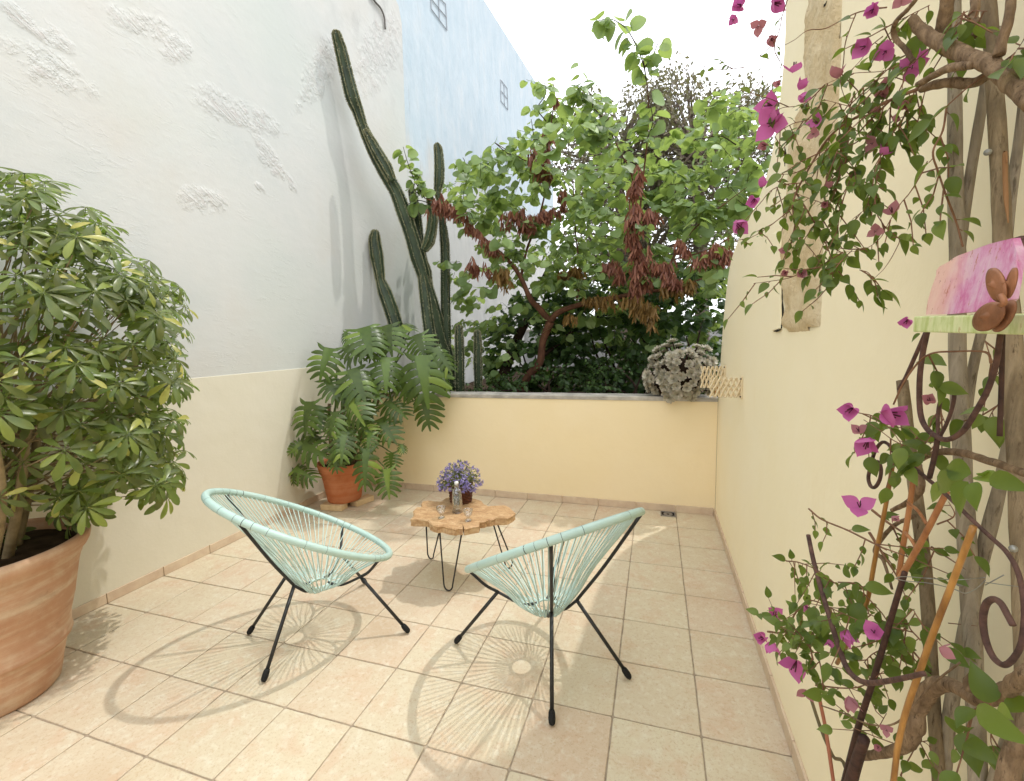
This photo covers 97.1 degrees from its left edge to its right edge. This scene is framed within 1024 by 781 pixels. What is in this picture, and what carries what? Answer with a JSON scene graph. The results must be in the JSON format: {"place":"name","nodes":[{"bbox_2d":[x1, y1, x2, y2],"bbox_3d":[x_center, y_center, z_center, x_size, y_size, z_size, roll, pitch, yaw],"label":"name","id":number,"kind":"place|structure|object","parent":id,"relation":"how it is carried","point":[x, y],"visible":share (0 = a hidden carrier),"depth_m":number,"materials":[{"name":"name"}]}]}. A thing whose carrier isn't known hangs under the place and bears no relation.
{"place":"outdoors","nodes":[
{"label":"outdoors","id":0,"kind":"place"},
{"bbox_2d":[0,485,798,780],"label":"floor","id":1,"kind":"structure","parent":0,"point":[214,739],"depth_m":2.08,"materials":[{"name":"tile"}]},
{"bbox_2d":[0,517,90,717],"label":"terracotta pot","id":2,"kind":"object","parent":1,"relation":"on","point":[38,574],"visible":0.86,"depth_m":1.93,"materials":[{"name":"ceramic"}]},
{"bbox_2d":[0,167,199,558],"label":"umbrella plant","id":3,"kind":"object","parent":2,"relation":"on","point":[129,445],"visible":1,"depth_m":1.87,"materials":[{"name":"green plant"}]},
{"bbox_2d":[201,488,409,681],"bbox_3d":[-1.049,0.854,2.329,0.846,0.854,0.777,-6,8,-37],"label":"string chair","id":4,"kind":"object","parent":1,"relation":"on","point":[270,553],"visible":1,"depth_m":2.27,"materials":[{"name":"green plastic"}]},
{"bbox_2d":[320,501,347,510],"bbox_3d":[-1.640,1.066,4.168,0.220,0.052,0.100,0,7,15],"label":"brick","id":5,"kind":"object","parent":1,"relation":"on","point":[326,505],"visible":0.98,"depth_m":4.13,"materials":[{"name":"beige stone"}]},
{"bbox_2d":[317,458,362,503],"bbox_3d":[-1.587,0.841,4.261,0.450,0.368,0.452,1,7,18],"label":"terracotta pot","id":6,"kind":"object","parent":5,"relation":"on","point":[340,487],"visible":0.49,"depth_m":4.11,"materials":[{"name":"ceramic"}]},
{"bbox_2d":[287,321,457,499],"bbox_3d":[-1.282,0.139,4.167,1.556,1.551,0.834,-3,7,-17],"label":"split leaf plant","id":7,"kind":"object","parent":6,"relation":"in","point":[364,392],"visible":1,"depth_m":4.07,"materials":[{"name":"green plant"}]},
{"bbox_2d":[350,494,373,506],"bbox_3d":[-1.427,1.045,4.309,0.100,0.052,0.200,3,8,35],"label":"brick","id":8,"kind":"object","parent":1,"relation":"on","point":[365,499],"visible":0.86,"depth_m":4.28,"materials":[{"name":"beige brick"}]},
{"bbox_2d":[410,497,515,590],"bbox_3d":[-0.315,0.985,2.916,0.684,0.429,0.517,1,7,18],"label":"coffee table","id":9,"kind":"object","parent":1,"relation":"on","point":[426,514],"visible":0.91,"depth_m":2.80,"materials":[{"name":"brown wood"}]},
{"bbox_2d":[452,481,462,513],"bbox_3d":[-0.349,0.673,2.872,0.071,0.200,0.071,1,7,18],"label":"water bottle","id":10,"kind":"object","parent":9,"relation":"on","point":[456,483],"visible":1,"depth_m":2.87,"materials":[{"name":"clear glass"}]},
{"bbox_2d":[449,482,472,504],"bbox_3d":[-0.348,0.687,3.066,0.173,0.129,0.173,1,7,18],"label":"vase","id":11,"kind":"object","parent":9,"relation":"on","point":[466,496],"visible":0.6,"depth_m":3.00,"materials":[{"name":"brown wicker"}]},
{"bbox_2d":[436,460,483,494],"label":"purple flowers","id":12,"kind":"object","parent":11,"relation":"in","point":[464,479],"visible":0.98,"depth_m":3.01,"materials":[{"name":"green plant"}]},
{"bbox_2d":[463,508,472,521],"bbox_3d":[-0.265,0.752,2.732,0.057,0.071,0.057,1,7,18],"label":"goblet","id":13,"kind":"object","parent":9,"relation":"on","point":[469,515],"visible":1,"depth_m":2.72,"materials":[{"name":"clear glass"}]},
{"bbox_2d":[351,391,717,514],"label":"wall","id":14,"kind":"structure","parent":1,"relation":"on","point":[647,452],"depth_m":4.12,"materials":[{"name":"yellow paint"}]},
{"bbox_2d":[642,338,717,403],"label":"rosette succulent","id":15,"kind":"object","parent":14,"relation":"on","point":[673,375],"visible":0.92,"depth_m":3.69,"materials":[{"name":"grey plant"}]},
{"bbox_2d":[454,507,644,725],"bbox_3d":[0.181,0.853,2.071,0.777,0.854,0.846,-6,8,-32],"label":"string chair","id":16,"kind":"object","parent":1,"relation":"on","point":[624,520],"visible":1,"depth_m":1.91,"materials":[{"name":"green plastic"}]},
{"bbox_2d":[661,511,675,516],"bbox_3d":[1.329,1.052,3.853,0.120,0.008,0.100,1,7,18],"label":"floor drain","id":17,"kind":"object","parent":1,"relation":"on","point":[668,514],"visible":1,"depth_m":3.85,"materials":[{"name":"metal"}]},
{"bbox_2d":[818,700,834,780],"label":"plant stem","id":18,"kind":"object","parent":1,"relation":"on","point":[827,745],"visible":0.76,"depth_m":0.94,"materials":[{"name":"brown plant"}]},
{"bbox_2d":[810,701,844,767],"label":"plant stem","id":19,"kind":"object","parent":1,"relation":"on","point":[841,760],"visible":0.69,"depth_m":1.00,"materials":[{"name":"brown plant"}]},
{"bbox_2d":[844,733,869,780],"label":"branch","id":20,"kind":"object","parent":1,"relation":"on","point":[856,763],"visible":1,"depth_m":0.73,"materials":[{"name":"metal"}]},
{"bbox_2d":[700,0,1023,780],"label":"bougainvillea","id":21,"kind":"object","parent":1,"relation":"on","point":[982,692],"visible":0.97,"depth_m":0.69,"materials":[{"name":"green plant"}]},
{"bbox_2d":[896,467,917,574],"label":"branch","id":22,"kind":"object","parent":21,"relation":"attached to","point":[907,518],"visible":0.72,"depth_m":0.68,"materials":[{"name":"brown wood"}]},
{"bbox_2d":[714,0,1023,780],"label":"side wall","id":23,"kind":"structure","parent":1,"relation":"on","point":[787,438],"depth_m":1.30,"materials":[{"name":"beige paint"}]},
{"bbox_2d":[700,365,725,387],"bbox_3d":[1.478,-0.099,3.331,0.174,0.175,0.029,1,7,18],"label":"folding rack","id":24,"kind":"object","parent":23,"relation":"attached to","point":[723,372],"visible":0.75,"depth_m":3.33,"materials":[{"name":"beige wood"}]},
{"bbox_2d":[709,376,742,398],"bbox_3d":[1.272,-0.018,2.695,0.183,0.134,0.036,1,7,20],"label":"folding rack","id":25,"kind":"object","parent":23,"relation":"attached to","point":[739,384],"visible":1,"depth_m":2.69,"materials":[{"name":"beige wood"}]},
{"bbox_2d":[896,380,944,780],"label":"branch","id":26,"kind":"object","parent":1,"relation":"on","point":[928,614],"visible":0.46,"depth_m":0.75,"materials":[{"name":"brown wood"}]},
{"bbox_2d":[841,235,1023,780],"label":"garden ornament","id":27,"kind":"object","parent":1,"relation":"on","point":[983,283],"visible":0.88,"depth_m":0.46,"materials":[{"name":"metal"}]},
{"bbox_2d":[897,491,949,578],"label":"branch","id":28,"kind":"object","parent":27,"relation":"attached to","point":[923,537],"visible":0.94,"depth_m":0.60,"materials":[{"name":"brown wood"}]},
{"bbox_2d":[890,525,977,780],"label":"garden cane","id":29,"kind":"object","parent":1,"relation":"on","point":[946,599],"visible":0.98,"depth_m":0.54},
{"bbox_2d":[806,534,926,685],"bbox_3d":[0.536,0.373,0.722,0.008,0.149,0.417,1,7,18],"label":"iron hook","id":30,"kind":"object","parent":29,"relation":"attached to","point":[883,681],"visible":0.98,"depth_m":0.74,"materials":[{"name":"brown metal"}]},
{"bbox_2d":[947,0,987,780],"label":"trellis pole","id":31,"kind":"object","parent":1,"relation":"on","point":[970,603],"visible":0.41,"depth_m":0.66,"materials":[{"name":"wood"}]},
{"bbox_2d":[947,26,1000,314],"bbox_3d":[0.685,-0.305,0.674,0.014,0.411,0.055,1,7,18],"label":"trellis pole","id":32,"kind":"object","parent":31,"relation":"attached to","point":[974,148],"visible":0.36,"depth_m":0.67,"materials":[{"name":"brown wood"}]},
{"bbox_2d":[967,334,986,407],"bbox_3d":[0.688,-0.009,0.675,0.014,0.173,0.034,1,7,18],"label":"trellis pole","id":33,"kind":"object","parent":31,"relation":"attached to","point":[975,357],"visible":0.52,"depth_m":0.67,"materials":[{"name":"brown wood"}]},
{"bbox_2d":[941,440,1006,770],"bbox_3d":[0.692,0.721,0.713,0.019,1.400,0.096,1,7,18],"label":"branch","id":34,"kind":"object","parent":1,"relation":"on","point":[991,520],"visible":0.48,"depth_m":0.65,"materials":[{"name":"brown wood"}]},
{"bbox_2d":[986,712,1014,780],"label":"trellis pole","id":35,"kind":"object","parent":1,"relation":"on","point":[991,773],"visible":0.11,"depth_m":0.59,"materials":[{"name":"brown wood"}]},
{"bbox_2d":[980,0,1023,780],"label":"trellis pole","id":36,"kind":"object","parent":1,"relation":"on","point":[997,151],"visible":0.72,"depth_m":0.55,"materials":[{"name":"brown wood"}]},
{"bbox_2d":[895,575,1017,593],"bbox_3d":[0.542,0.238,0.557,0.072,0.068,0.119,1,7,18],"label":"wire tie","id":37,"kind":"object","parent":36,"relation":"attached to","point":[958,579],"visible":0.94,"depth_m":0.56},
{"bbox_2d":[1009,107,1023,233],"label":"trellis pole","id":38,"kind":"object","parent":36,"relation":"attached to","point":[1015,163],"visible":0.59,"depth_m":0.59,"materials":[{"name":"brown wood"}]},
{"bbox_2d":[454,366,718,419],"bbox_3d":[4.371,-0.413,9.263,9.000,0.088,12.000,1,7,18],"label":"soil bed","id":39,"kind":"object","parent":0,"point":[484,381],"depth_m":7.55,"materials":[{"name":"brown soil"}]},
{"bbox_2d":[368,229,405,345],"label":"column cactus","id":40,"kind":"object","parent":39,"relation":"on","point":[388,303],"depth_m":5.15,"materials":[{"name":"green plant"}]},
{"bbox_2d":[331,29,455,390],"bbox_3d":[-1.237,-1.758,5.003,1.246,3.632,0.431,-5,7,-29],"label":"column cactus","id":41,"kind":"object","parent":39,"relation":"on","point":[419,243],"depth_m":4.95,"materials":[{"name":"green plant"}]},
{"bbox_2d":[417,273,436,384],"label":"column cactus","id":42,"kind":"object","parent":39,"relation":"on","point":[427,316],"depth_m":5.14,"materials":[{"name":"green plant"}]},
{"bbox_2d":[433,142,451,381],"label":"column cactus","id":43,"kind":"object","parent":39,"relation":"on","point":[444,242],"depth_m":5.23,"materials":[{"name":"green plant"}]},
{"bbox_2d":[454,324,465,391],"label":"column cactus","id":44,"kind":"object","parent":39,"relation":"on","point":[459,349],"depth_m":5.17,"materials":[{"name":"green plant"}]},
{"bbox_2d":[473,329,482,391],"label":"column cactus","id":45,"kind":"object","parent":39,"relation":"on","point":[477,357],"depth_m":5.27,"materials":[{"name":"green plant"}]},
{"bbox_2d":[473,285,617,392],"bbox_3d":[0.474,-0.632,6.153,1.970,1.781,1.775,-2,7,-8],"label":"shrub","id":46,"kind":"object","parent":39,"relation":"on","point":[532,352],"visible":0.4,"depth_m":5.75,"materials":[{"name":"green plant"}]},
{"bbox_2d":[465,359,625,393],"bbox_3d":[0.349,-0.050,5.068,1.914,0.588,0.962,1,7,18],"label":"shrub","id":47,"kind":"object","parent":39,"relation":"on","point":[507,384],"visible":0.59,"depth_m":5.09,"materials":[{"name":"green plant"}]},
{"bbox_2d":[392,9,780,391],"bbox_3d":[0.746,-1.904,5.169,4.464,4.006,2.382,1,7,18],"label":"judas tree","id":48,"kind":"object","parent":39,"relation":"on","point":[589,133],"visible":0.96,"depth_m":4.62,"materials":[{"name":"green plant"}]},
{"bbox_2d":[532,250,707,393],"bbox_3d":[1.377,-0.761,5.806,2.253,2.067,1.683,1,7,18],"label":"shrub","id":49,"kind":"object","parent":39,"relation":"on","point":[599,332],"visible":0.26,"depth_m":5.51,"materials":[{"name":"green plant"}]},
{"bbox_2d":[575,347,668,393],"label":"shrub","id":50,"kind":"object","parent":39,"relation":"on","point":[605,386],"visible":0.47,"depth_m":4.81,"materials":[{"name":"green plant"}]},
{"bbox_2d":[525,324,721,366],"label":"garden wall","id":51,"kind":"structure","parent":39,"relation":"on","point":[528,360],"depth_m":11.30,"materials":[{"name":"concrete"}]},
{"bbox_2d":[593,246,725,394],"bbox_3d":[1.985,-0.611,5.281,2.047,2.007,1.816,1,7,18],"label":"shrub","id":52,"kind":"object","parent":39,"relation":"on","point":[663,322],"visible":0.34,"depth_m":4.85,"materials":[{"name":"green plant"}]},
{"bbox_2d":[484,0,785,323],"label":"sky","id":53,"kind":"structure","parent":0,"point":[556,35],"materials":[{"name":"white"}]},
{"bbox_2d":[835,467,894,664],"bbox_3d":[0.653,0.341,0.845,0.008,0.495,0.179,1,7,18],"label":"branch","id":54,"kind":"object","parent":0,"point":[876,549],"visible":0.39,"depth_m":0.79,"materials":[{"name":"brown wood"}]},
{"label":"ground","id":55,"kind":"structure","parent":0,"visible":0},
{"bbox_2d":[0,0,417,619],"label":"tall wall","id":56,"kind":"structure","parent":55,"relation":"on","point":[212,158],"depth_m":3.42,"materials":[{"name":"white paint"}]},
{"bbox_2d":[373,0,385,29],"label":"wall cable","id":57,"kind":"object","parent":56,"relation":"attached to","point":[377,4],"depth_m":5.33,"materials":[{"name":"grey"}]},
{"bbox_2d":[396,0,553,384],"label":"house wall","id":58,"kind":"structure","parent":55,"relation":"on","point":[466,72],"depth_m":7.90,"materials":[{"name":"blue paint"}]},
{"bbox_2d":[431,0,446,29],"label":"window","id":59,"kind":"structure","parent":58,"relation":"in","point":[431,0],"depth_m":6.98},
{"bbox_2d":[500,79,507,109],"bbox_3d":[-0.168,-6.520,9.974,0.014,0.501,0.505,1,7,18],"label":"window","id":60,"kind":"structure","parent":58,"relation":"in","point":[500,79],"depth_m":9.97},
{"bbox_2d":[551,70,688,372],"bbox_3d":[2.107,-2.761,9.017,3.300,6.664,3.046,1,7,18],"label":"carob tree","id":61,"kind":"object","parent":55,"relation":"on","point":[584,158],"visible":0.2,"depth_m":8.41,"materials":[{"name":"green plant"}]},
{"bbox_2d":[544,164,739,310],"bbox_3d":[2.711,-2.066,9.341,4.358,5.183,2.861,1,7,18],"label":"carob tree","id":62,"kind":"object","parent":55,"relation":"on","point":[644,243],"visible":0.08,"depth_m":8.72,"materials":[{"name":"green plant"}]},
{"bbox_2d":[607,45,782,366],"bbox_3d":[3.419,-2.809,8.335,3.208,6.849,3.361,-4,7,-24],"label":"carob tree","id":63,"kind":"object","parent":55,"relation":"on","point":[686,158],"visible":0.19,"depth_m":7.84,"materials":[{"name":"green plant"}]}
]}

